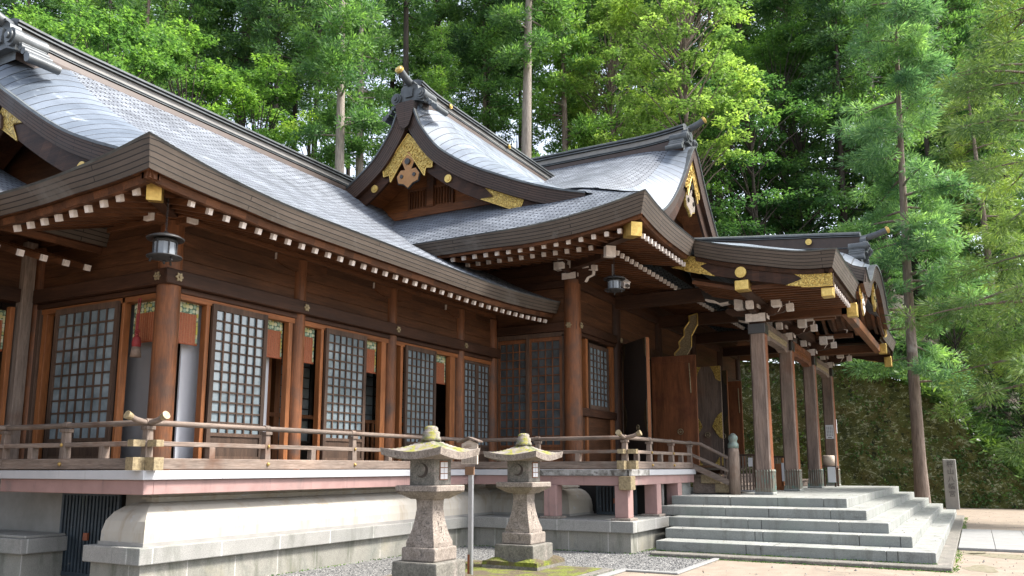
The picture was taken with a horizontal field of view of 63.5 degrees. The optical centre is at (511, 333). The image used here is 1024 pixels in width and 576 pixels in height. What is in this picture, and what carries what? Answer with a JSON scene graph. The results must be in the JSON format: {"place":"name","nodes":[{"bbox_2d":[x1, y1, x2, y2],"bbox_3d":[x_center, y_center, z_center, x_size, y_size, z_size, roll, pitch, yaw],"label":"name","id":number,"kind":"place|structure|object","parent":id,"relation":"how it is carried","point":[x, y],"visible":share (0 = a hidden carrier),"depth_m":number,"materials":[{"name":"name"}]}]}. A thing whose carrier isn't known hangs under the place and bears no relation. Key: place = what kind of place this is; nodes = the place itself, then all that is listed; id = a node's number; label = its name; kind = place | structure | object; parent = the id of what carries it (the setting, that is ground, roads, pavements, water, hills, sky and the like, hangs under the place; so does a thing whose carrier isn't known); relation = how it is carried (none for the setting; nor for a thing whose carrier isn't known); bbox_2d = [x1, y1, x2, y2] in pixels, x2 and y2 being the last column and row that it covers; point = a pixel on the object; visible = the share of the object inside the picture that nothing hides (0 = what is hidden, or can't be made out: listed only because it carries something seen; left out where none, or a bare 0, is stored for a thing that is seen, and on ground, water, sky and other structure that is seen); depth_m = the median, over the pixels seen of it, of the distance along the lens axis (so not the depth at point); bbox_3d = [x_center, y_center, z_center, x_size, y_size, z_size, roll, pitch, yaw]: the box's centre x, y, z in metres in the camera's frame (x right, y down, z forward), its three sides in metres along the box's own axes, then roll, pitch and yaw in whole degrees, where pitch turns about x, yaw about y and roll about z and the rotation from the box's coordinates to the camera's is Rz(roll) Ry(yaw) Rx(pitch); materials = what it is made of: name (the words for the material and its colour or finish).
{"place":"outdoors","nodes":[
{"label":"outdoors","id":0,"kind":"place"},
{"bbox_2d":[0,410,740,494],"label":"veranda railing","id":1,"kind":"object","parent":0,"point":[146,459],"visible":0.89,"depth_m":11.74,"materials":[{"name":"brown wood"}]},
{"bbox_2d":[0,0,1023,454],"label":"sky","id":2,"kind":"structure","parent":0,"point":[540,148],"materials":[{"name":"white"}]},
{"bbox_2d":[77,508,1023,575],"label":"sandy ground","id":3,"kind":"structure","parent":0,"point":[994,519],"depth_m":12.57,"materials":[{"name":"beige sand"}]},
{"bbox_2d":[284,0,390,172],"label":"cedar tree","id":4,"kind":"object","parent":3,"relation":"on","point":[332,58],"visible":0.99,"depth_m":40.83,"materials":[{"name":"green plant"}]},
{"bbox_2d":[0,469,695,575],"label":"podium","id":5,"kind":"object","parent":3,"relation":"on","point":[215,522],"visible":0.88,"depth_m":12.10,"materials":[{"name":"white stone"}]},
{"bbox_2d":[0,169,109,469],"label":"side hall","id":6,"kind":"structure","parent":5,"relation":"on","point":[21,253],"depth_m":12.30,"materials":[{"name":"brown wood"}]},
{"bbox_2d":[59,493,121,575],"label":"iron gate","id":7,"kind":"structure","parent":5,"relation":"attached to","point":[70,526],"depth_m":11.46,"materials":[{"name":"black metal"}]},
{"bbox_2d":[0,12,559,469],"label":"shrine wing","id":8,"kind":"structure","parent":5,"relation":"on","point":[294,242],"depth_m":12.60,"materials":[{"name":"brown wood"}]},
{"bbox_2d":[43,301,120,458],"bbox_3d":[-6.191,0.714,11.884,1.450,2.270,0.045,-5,-10,29],"label":"lattice door","id":9,"kind":"structure","parent":8,"relation":"in","point":[85,338],"depth_m":11.89,"materials":[{"name":"brown wood"}]},
{"bbox_2d":[129,298,141,357],"bbox_3d":[-5.182,-0.086,11.444,0.150,0.830,0.146,-5,-10,29],"label":"tassel","id":10,"kind":"object","parent":8,"relation":"hanging from","point":[135,352],"visible":1,"depth_m":11.38,"materials":[{"name":"red fabric"}]},
{"bbox_2d":[133,301,154,342],"bbox_3d":[-5.103,-0.162,11.592,0.590,0.574,0.028,-5,-10,29],"label":"reed blind","id":11,"kind":"object","parent":8,"relation":"hanging from","point":[146,319],"visible":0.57,"depth_m":11.61,"materials":[{"name":"wicker"}]},
{"bbox_2d":[146,198,184,265],"bbox_3d":[-4.160,-1.235,9.945,0.435,0.819,0.435,-5,-10,29],"label":"hanging lantern","id":12,"kind":"object","parent":8,"relation":"hanging from","point":[165,246],"visible":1,"depth_m":9.82,"materials":[{"name":"brown metal"}]},
{"bbox_2d":[178,302,198,345],"bbox_3d":[-4.598,-0.142,11.653,0.028,0.594,0.410,-5,-10,29],"label":"reed blind","id":13,"kind":"object","parent":8,"relation":"hanging from","point":[188,323],"visible":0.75,"depth_m":11.69,"materials":[{"name":"wicker"}]},
{"bbox_2d":[203,304,268,458],"bbox_3d":[-4.051,0.764,12.189,0.045,2.270,1.060,-5,-10,29],"label":"lattice door","id":14,"kind":"structure","parent":8,"relation":"in","point":[235,395],"depth_m":12.18,"materials":[{"name":"brown wood"}]},
{"bbox_2d":[267,320,282,358],"bbox_3d":[-3.804,0.088,13.069,0.028,0.594,0.450,-5,-10,29],"label":"reed blind","id":15,"kind":"object","parent":8,"relation":"hanging from","point":[274,341],"visible":0.69,"depth_m":13.12,"materials":[{"name":"wicker"}]},
{"bbox_2d":[304,327,314,363],"bbox_3d":[-3.414,0.200,13.764,0.028,0.594,0.320,-5,-10,29],"label":"reed blind","id":16,"kind":"object","parent":8,"relation":"hanging from","point":[309,347],"visible":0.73,"depth_m":13.80,"materials":[{"name":"wicker"}]},
{"bbox_2d":[320,328,366,460],"bbox_3d":[-2.886,1.100,14.266,0.045,2.270,1.070,-5,-10,29],"label":"lattice door","id":17,"kind":"structure","parent":8,"relation":"in","point":[345,353],"depth_m":14.24,"materials":[{"name":"brown wood"}]},
{"bbox_2d":[366,340,375,373],"bbox_3d":[-2.639,0.424,15.146,0.028,0.594,0.440,-5,-10,29],"label":"reed blind","id":18,"kind":"object","parent":8,"relation":"hanging from","point":[371,358],"visible":0.68,"depth_m":15.22,"materials":[{"name":"wicker"}]},
{"bbox_2d":[402,345,436,460],"bbox_3d":[-1.800,1.413,16.200,0.045,2.270,1.030,-5,-10,29],"label":"lattice door","id":19,"kind":"structure","parent":8,"relation":"in","point":[419,404],"depth_m":16.19,"materials":[{"name":"brown wood"}]},
{"bbox_2d":[464,360,477,437],"bbox_3d":[-0.920,1.687,17.891,0.045,2.270,0.580,-5,-10,29],"label":"lattice door","id":20,"kind":"structure","parent":8,"relation":"in","point":[470,367],"depth_m":17.97,"materials":[{"name":"brown wood"}]},
{"bbox_2d":[477,363,488,461],"bbox_3d":[-0.652,1.771,18.410,0.045,2.270,0.580,-5,-10,29],"label":"lattice door","id":21,"kind":"structure","parent":8,"relation":"in","point":[483,369],"depth_m":18.44,"materials":[{"name":"brown wood"}]},
{"bbox_2d":[596,485,637,514],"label":"iron gate","id":22,"kind":"structure","parent":5,"relation":"on","point":[598,494],"depth_m":16.82,"materials":[{"name":"black metal"}]},
{"bbox_2d":[274,545,708,575],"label":"gravel bed","id":23,"kind":"object","parent":3,"relation":"on","point":[377,569],"visible":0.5,"depth_m":13.06,"materials":[{"name":"grey gravel"}]},
{"bbox_2d":[383,560,612,575],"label":"mossy plinth","id":24,"kind":"structure","parent":23,"relation":"on","point":[480,570],"depth_m":11.64,"materials":[{"name":"stone"}]},
{"bbox_2d":[380,426,479,575],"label":"stone lantern","id":25,"kind":"object","parent":24,"relation":"on","point":[429,549],"visible":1,"depth_m":10.04,"materials":[{"name":"grey stone"}]},
{"bbox_2d":[456,437,482,574],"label":"notice post","id":26,"kind":"object","parent":24,"relation":"on","point":[470,471],"visible":0.84,"depth_m":11.20,"materials":[{"name":"metal"}]},
{"bbox_2d":[482,433,564,570],"bbox_3d":[0.178,2.507,12.464,0.918,1.995,0.918,-5,-10,29],"label":"stone lantern","id":27,"kind":"object","parent":24,"relation":"on","point":[523,545],"visible":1,"depth_m":12.26,"materials":[{"name":"grey stone"}]},
{"bbox_2d":[346,65,778,475],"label":"hall","id":28,"kind":"structure","parent":3,"relation":"on","point":[439,176],"depth_m":19.25,"materials":[{"name":"brown wood"}]},
{"bbox_2d":[498,339,525,461],"bbox_3d":[0.027,1.543,18.660,0.800,2.800,0.045,-5,-10,29],"label":"lattice door","id":29,"kind":"structure","parent":28,"relation":"in","point":[512,362],"depth_m":18.71,"materials":[{"name":"brown wood"}]},
{"bbox_2d":[529,336,562,461],"bbox_3d":[0.748,1.474,18.232,0.840,2.800,0.045,-5,-10,29],"label":"lattice door","id":30,"kind":"structure","parent":28,"relation":"in","point":[545,354],"depth_m":18.27,"materials":[{"name":"brown wood"}]},
{"bbox_2d":[588,343,609,411],"bbox_3d":[2.013,1.033,19.201,0.045,1.500,1.160,-5,-10,29],"label":"lattice window","id":31,"kind":"structure","parent":28,"relation":"in","point":[598,357],"depth_m":19.18,"materials":[{"name":"brown wood"}]},
{"bbox_2d":[603,258,624,294],"bbox_3d":[2.033,-1.201,16.459,0.435,0.853,0.435,-5,-10,29],"label":"hanging lantern","id":32,"kind":"object","parent":28,"relation":"hanging from","point":[614,283],"visible":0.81,"depth_m":16.32,"materials":[{"name":"brown metal"}]},
{"bbox_2d":[622,337,651,461],"bbox_3d":[2.930,1.630,19.633,1.266,2.940,0.101,-23,-25,68],"label":"door leaf","id":33,"kind":"structure","parent":28,"relation":"in","point":[636,358],"depth_m":19.55,"materials":[{"name":"red wood"}]},
{"bbox_2d":[651,355,699,464],"bbox_3d":[4.281,2.009,21.723,1.200,2.860,0.112,-5,-10,29],"label":"door leaf","id":34,"kind":"structure","parent":28,"relation":"in","point":[674,378],"depth_m":21.73,"materials":[{"name":"brown wood"}]},
{"bbox_2d":[697,366,723,464],"bbox_3d":[5.602,2.350,23.706,0.860,2.820,0.112,-5,-10,29],"label":"door leaf","id":35,"kind":"structure","parent":28,"relation":"in","point":[709,384],"depth_m":23.66,"materials":[{"name":"brown wood"}]},
{"bbox_2d":[721,370,729,453],"bbox_3d":[6.252,2.507,24.676,0.441,2.820,0.101,-3,-10,19],"label":"door leaf","id":36,"kind":"structure","parent":28,"relation":"in","point":[724,378],"depth_m":24.65,"materials":[{"name":"red wood"}]},
{"bbox_2d":[723,381,744,465],"bbox_3d":[6.958,2.831,26.110,0.660,2.640,0.112,-5,-10,29],"label":"door leaf","id":37,"kind":"structure","parent":28,"relation":"in","point":[734,387],"depth_m":26.08,"materials":[{"name":"brown wood"}]},
{"bbox_2d":[271,517,969,575],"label":"moss fringe","id":38,"kind":"object","parent":3,"relation":"on","point":[958,551],"visible":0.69,"depth_m":13.19,"materials":[{"name":"green plant"}]},
{"bbox_2d":[597,558,718,575],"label":"gravel kerb","id":39,"kind":"structure","parent":3,"relation":"on","point":[677,572],"depth_m":11.96,"materials":[{"name":"grey stone"}]},
{"bbox_2d":[650,486,964,571],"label":"stone steps","id":40,"kind":"structure","parent":3,"relation":"on","point":[880,518],"depth_m":14.77,"materials":[{"name":"stone"}]},
{"bbox_2d":[719,454,755,491],"bbox_3d":[5.222,3.204,18.901,0.840,0.880,0.490,-5,-10,29],"label":"umbrella stand","id":41,"kind":"object","parent":40,"relation":"on","point":[750,461],"visible":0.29,"depth_m":18.62,"materials":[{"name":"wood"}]},
{"bbox_2d":[615,226,895,494],"bbox_3d":[7.424,0.558,23.016,6.086,7.419,13.940,-5,-10,29],"label":"entrance porch","id":42,"kind":"object","parent":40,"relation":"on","point":[805,301],"visible":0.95,"depth_m":19.91,"materials":[{"name":"brown wood"}]},
{"bbox_2d":[690,362,1023,508],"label":"mossy wall","id":43,"kind":"structure","parent":3,"relation":"on","point":[867,472],"depth_m":33.06,"materials":[{"name":"green plant"}]},
{"bbox_2d":[692,366,1023,508],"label":"wall creeper","id":44,"kind":"object","parent":43,"relation":"attached to","point":[957,462],"depth_m":32.22,"materials":[{"name":"green plant"}]},
{"bbox_2d":[740,333,1023,485],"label":"undergrowth","id":45,"kind":"object","parent":3,"relation":"on","point":[928,390],"visible":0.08,"depth_m":32.13,"materials":[{"name":"green plant"}]},
{"bbox_2d":[826,0,1002,502],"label":"cedar tree","id":46,"kind":"object","parent":3,"relation":"on","point":[899,183],"visible":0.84,"depth_m":30.29,"materials":[{"name":"green plant"}]},
{"bbox_2d":[942,459,959,509],"bbox_3d":[16.035,5.524,30.200,0.450,1.850,0.359,-5,-10,29],"label":"stone marker","id":47,"kind":"object","parent":3,"relation":"on","point":[951,485],"visible":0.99,"depth_m":30.06,"materials":[{"name":"stone"}]},
{"bbox_2d":[883,0,1023,468],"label":"cedar tree","id":48,"kind":"object","parent":3,"relation":"on","point":[1006,354],"visible":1,"depth_m":23.22,"materials":[{"name":"green plant"}]},
{"bbox_2d":[956,551,1023,572],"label":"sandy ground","id":49,"kind":"structure","parent":3,"relation":"on","point":[985,568],"depth_m":13.94,"materials":[{"name":"beige sand"}]},
{"bbox_2d":[835,258,1023,470],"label":"wooded hill","id":50,"kind":"structure","parent":0,"point":[900,306],"depth_m":42.35,"materials":[{"name":"green plant"}]},
{"bbox_2d":[193,0,295,126],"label":"cedar tree","id":51,"kind":"object","parent":50,"relation":"on","point":[242,50],"visible":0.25,"depth_m":57.12,"materials":[{"name":"green plant"}]},
{"bbox_2d":[218,0,326,130],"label":"cedar tree","id":52,"kind":"object","parent":50,"relation":"on","point":[281,15],"visible":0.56,"depth_m":52.80,"materials":[{"name":"green plant"}]},
{"bbox_2d":[278,108,364,168],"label":"maple tree","id":53,"kind":"object","parent":50,"relation":"on","point":[300,123],"visible":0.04,"depth_m":50.09,"materials":[{"name":"green plant"}]},
{"bbox_2d":[270,0,375,158],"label":"cedar tree","id":54,"kind":"object","parent":50,"relation":"on","point":[292,50],"visible":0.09,"depth_m":60.56,"materials":[{"name":"green plant"}]},
{"bbox_2d":[289,0,400,102],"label":"cedar tree","id":55,"kind":"object","parent":50,"relation":"on","point":[392,46],"visible":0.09,"depth_m":68.02,"materials":[{"name":"green plant"}]},
{"bbox_2d":[353,0,434,127],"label":"cedar tree","id":56,"kind":"object","parent":50,"relation":"on","point":[399,41],"visible":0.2,"depth_m":70.44,"materials":[{"name":"green plant"}]},
{"bbox_2d":[379,0,442,84],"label":"cedar tree","id":57,"kind":"object","parent":50,"relation":"on","point":[406,5],"visible":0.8,"depth_m":54.34,"materials":[{"name":"green plant"}]},
{"bbox_2d":[401,0,461,102],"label":"cedar tree","id":58,"kind":"object","parent":50,"relation":"on","point":[414,76],"visible":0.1,"depth_m":70.59,"materials":[{"name":"green plant"}]},
{"bbox_2d":[387,0,480,80],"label":"cedar tree","id":59,"kind":"object","parent":50,"relation":"on","point":[442,12],"visible":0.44,"depth_m":60.28,"materials":[{"name":"green plant"}]},
{"bbox_2d":[416,20,469,114],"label":"cedar tree","id":60,"kind":"object","parent":50,"relation":"on","point":[439,85],"visible":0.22,"depth_m":52.87,"materials":[{"name":"green plant"}]},
{"bbox_2d":[442,0,525,129],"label":"cedar tree","id":61,"kind":"object","parent":50,"relation":"on","point":[461,45],"visible":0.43,"depth_m":55.32,"materials":[{"name":"green plant"}]},
{"bbox_2d":[445,6,523,132],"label":"cedar tree","id":62,"kind":"object","parent":50,"relation":"on","point":[506,122],"visible":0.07,"depth_m":65.22,"materials":[{"name":"green plant"}]},
{"bbox_2d":[447,0,532,153],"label":"cedar tree","id":63,"kind":"object","parent":50,"relation":"on","point":[495,84],"visible":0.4,"depth_m":54.47,"materials":[{"name":"green plant"}]},
{"bbox_2d":[490,107,547,155],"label":"cedar tree","id":64,"kind":"object","parent":50,"relation":"on","point":[498,129],"visible":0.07,"depth_m":58.54,"materials":[{"name":"green plant"}]},
{"bbox_2d":[484,0,575,157],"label":"cedar tree","id":65,"kind":"object","parent":50,"relation":"on","point":[518,50],"visible":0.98,"depth_m":45.54,"materials":[{"name":"green plant"}]},
{"bbox_2d":[491,0,573,84],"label":"cedar tree","id":66,"kind":"object","parent":50,"relation":"on","point":[511,72],"visible":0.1,"depth_m":59.92,"materials":[{"name":"green plant"}]},
{"bbox_2d":[509,0,619,157],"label":"cedar tree","id":67,"kind":"object","parent":50,"relation":"on","point":[548,114],"visible":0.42,"depth_m":48.07,"materials":[{"name":"green plant"}]},
{"bbox_2d":[544,0,639,153],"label":"cedar tree","id":68,"kind":"object","parent":50,"relation":"on","point":[591,2],"visible":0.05,"depth_m":54.59,"materials":[{"name":"green plant"}]},
{"bbox_2d":[546,0,683,148],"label":"broadleaf tree","id":69,"kind":"object","parent":50,"relation":"on","point":[604,97],"visible":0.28,"depth_m":48.60,"materials":[{"name":"green plant"}]},
{"bbox_2d":[602,0,774,185],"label":"broadleaf tree","id":70,"kind":"object","parent":50,"relation":"on","point":[683,10],"visible":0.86,"depth_m":39.83,"materials":[{"name":"green plant"}]},
{"bbox_2d":[651,0,726,193],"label":"cedar tree","id":71,"kind":"object","parent":50,"relation":"on","point":[696,43],"visible":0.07,"depth_m":59.35,"materials":[{"name":"green plant"}]},
{"bbox_2d":[654,76,809,235],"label":"broadleaf tree","id":72,"kind":"object","parent":50,"relation":"on","point":[711,200],"visible":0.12,"depth_m":43.87,"materials":[{"name":"green plant"}]},
{"bbox_2d":[674,27,794,235],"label":"broadleaf tree","id":73,"kind":"object","parent":50,"relation":"on","point":[736,50],"visible":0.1,"depth_m":53.80,"materials":[{"name":"green plant"}]},
{"bbox_2d":[705,0,786,188],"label":"cedar tree","id":74,"kind":"object","parent":50,"relation":"on","point":[751,8],"visible":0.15,"depth_m":65.57,"materials":[{"name":"green plant"}]},
{"bbox_2d":[683,70,853,236],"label":"broadleaf tree","id":75,"kind":"object","parent":50,"relation":"on","point":[752,212],"visible":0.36,"depth_m":42.44,"materials":[{"name":"green plant"}]},
{"bbox_2d":[742,0,829,200],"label":"cedar tree","id":76,"kind":"object","parent":50,"relation":"on","point":[767,8],"visible":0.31,"depth_m":57.09,"materials":[{"name":"green plant"}]},
{"bbox_2d":[715,16,857,233],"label":"broadleaf tree","id":77,"kind":"object","parent":50,"relation":"on","point":[797,49],"visible":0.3,"depth_m":49.96,"materials":[{"name":"green plant"}]},
{"bbox_2d":[713,20,866,234],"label":"broadleaf tree","id":78,"kind":"object","parent":50,"relation":"on","point":[776,52],"visible":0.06,"depth_m":53.52,"materials":[{"name":"green plant"}]},
{"bbox_2d":[726,77,892,258],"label":"broadleaf tree","id":79,"kind":"object","parent":50,"relation":"on","point":[799,144],"visible":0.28,"depth_m":45.62,"materials":[{"name":"green plant"}]},
{"bbox_2d":[769,0,890,221],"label":"cedar tree","id":80,"kind":"object","parent":50,"relation":"on","point":[812,9],"visible":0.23,"depth_m":50.88,"materials":[{"name":"green plant"}]},
{"bbox_2d":[774,0,908,259],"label":"cedar tree","id":81,"kind":"object","parent":50,"relation":"on","point":[824,183],"visible":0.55,"depth_m":44.55,"materials":[{"name":"green plant"}]},
{"bbox_2d":[812,0,937,328],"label":"cedar tree","id":82,"kind":"object","parent":50,"relation":"on","point":[881,74],"visible":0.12,"depth_m":45.87,"materials":[{"name":"green plant"}]},
{"bbox_2d":[870,249,917,336],"bbox_3d":[15.837,-1.200,35.876,3.120,5.197,3.394,1,-9,-9],"label":"shrub","id":83,"kind":"object","parent":50,"relation":"on","point":[897,273],"visible":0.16,"depth_m":35.72,"materials":[{"name":"green plant"}]},
{"bbox_2d":[853,0,971,320],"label":"cedar tree","id":84,"kind":"object","parent":50,"relation":"on","point":[912,263],"visible":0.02,"depth_m":50.14,"materials":[{"name":"green plant"}]},
{"bbox_2d":[867,1,1003,367],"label":"cedar tree","id":85,"kind":"object","parent":50,"relation":"on","point":[923,149],"visible":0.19,"depth_m":40.26,"materials":[{"name":"green plant"}]},
{"bbox_2d":[889,0,998,369],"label":"cedar tree","id":86,"kind":"object","parent":50,"relation":"on","point":[962,35],"visible":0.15,"depth_m":45.73,"materials":[{"name":"green plant"}]},
{"bbox_2d":[916,280,996,398],"bbox_3d":[18.775,0.340,35.161,3.573,5.470,3.285,5,-10,-27],"label":"shrub","id":87,"kind":"object","parent":50,"relation":"on","point":[954,341],"visible":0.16,"depth_m":34.92,"materials":[{"name":"green plant"}]},
{"bbox_2d":[905,0,1009,338],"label":"cedar tree","id":88,"kind":"object","parent":50,"relation":"on","point":[962,5],"visible":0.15,"depth_m":46.34,"materials":[{"name":"green plant"}]},
{"bbox_2d":[899,81,1023,437],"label":"cedar tree","id":89,"kind":"object","parent":50,"relation":"on","point":[985,216],"visible":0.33,"depth_m":37.58,"materials":[{"name":"green plant"}]},
{"bbox_2d":[938,299,1023,429],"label":"shrub","id":90,"kind":"object","parent":50,"relation":"on","point":[982,370],"visible":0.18,"depth_m":35.22,"materials":[{"name":"green plant"}]},
{"bbox_2d":[954,0,1023,422],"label":"cedar tree","id":91,"kind":"object","parent":50,"relation":"on","point":[1020,194],"visible":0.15,"depth_m":40.56,"materials":[{"name":"green plant"}]},
{"bbox_2d":[977,349,1023,442],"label":"shrub","id":92,"kind":"object","parent":50,"relation":"on","point":[1006,429],"visible":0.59,"depth_m":32.61,"materials":[{"name":"green plant"}]},
{"bbox_2d":[958,529,1023,552],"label":"paved path","id":93,"kind":"structure","parent":0,"point":[989,541],"depth_m":16.64,"materials":[{"name":"grey stone"}]},
{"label":"rising ground","id":94,"kind":"structure","parent":0,"visible":0},
{"bbox_2d":[6,0,138,77],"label":"maple tree","id":95,"kind":"object","parent":94,"relation":"on","point":[41,22],"visible":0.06,"depth_m":32.45,"materials":[{"name":"green plant"}]},
{"bbox_2d":[44,0,107,50],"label":"cedar tree","id":96,"kind":"object","parent":94,"relation":"on","point":[59,8],"visible":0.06,"depth_m":47.48,"materials":[{"name":"green plant"}]},
{"bbox_2d":[53,0,156,79],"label":"cedar tree","id":97,"kind":"object","parent":94,"relation":"on","point":[105,4],"visible":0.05,"depth_m":53.90,"materials":[{"name":"green plant"}]},
{"bbox_2d":[45,0,188,83],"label":"maple tree","id":98,"kind":"object","parent":94,"relation":"on","point":[114,27],"visible":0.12,"depth_m":36.92,"materials":[{"name":"green plant"}]},
{"bbox_2d":[101,0,195,96],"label":"cedar tree","id":99,"kind":"object","parent":94,"relation":"on","point":[140,7],"visible":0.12,"depth_m":49.15,"materials":[{"name":"green plant"}]},
{"bbox_2d":[125,0,246,103],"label":"cedar tree","id":100,"kind":"object","parent":94,"relation":"on","point":[200,14],"visible":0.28,"depth_m":57.91,"materials":[{"name":"green plant"}]},
{"bbox_2d":[111,15,286,145],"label":"maple tree","id":101,"kind":"object","parent":94,"relation":"on","point":[182,59],"visible":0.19,"depth_m":43.23,"materials":[{"name":"green plant"}]},
{"bbox_2d":[179,53,351,169],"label":"maple tree","id":102,"kind":"object","parent":94,"relation":"on","point":[283,93],"visible":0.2,"depth_m":46.09,"materials":[{"name":"green plant"}]},
{"bbox_2d":[297,0,401,177],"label":"cedar tree","id":103,"kind":"object","parent":94,"relation":"on","point":[359,144],"visible":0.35,"depth_m":45.85,"materials":[{"name":"green plant"}]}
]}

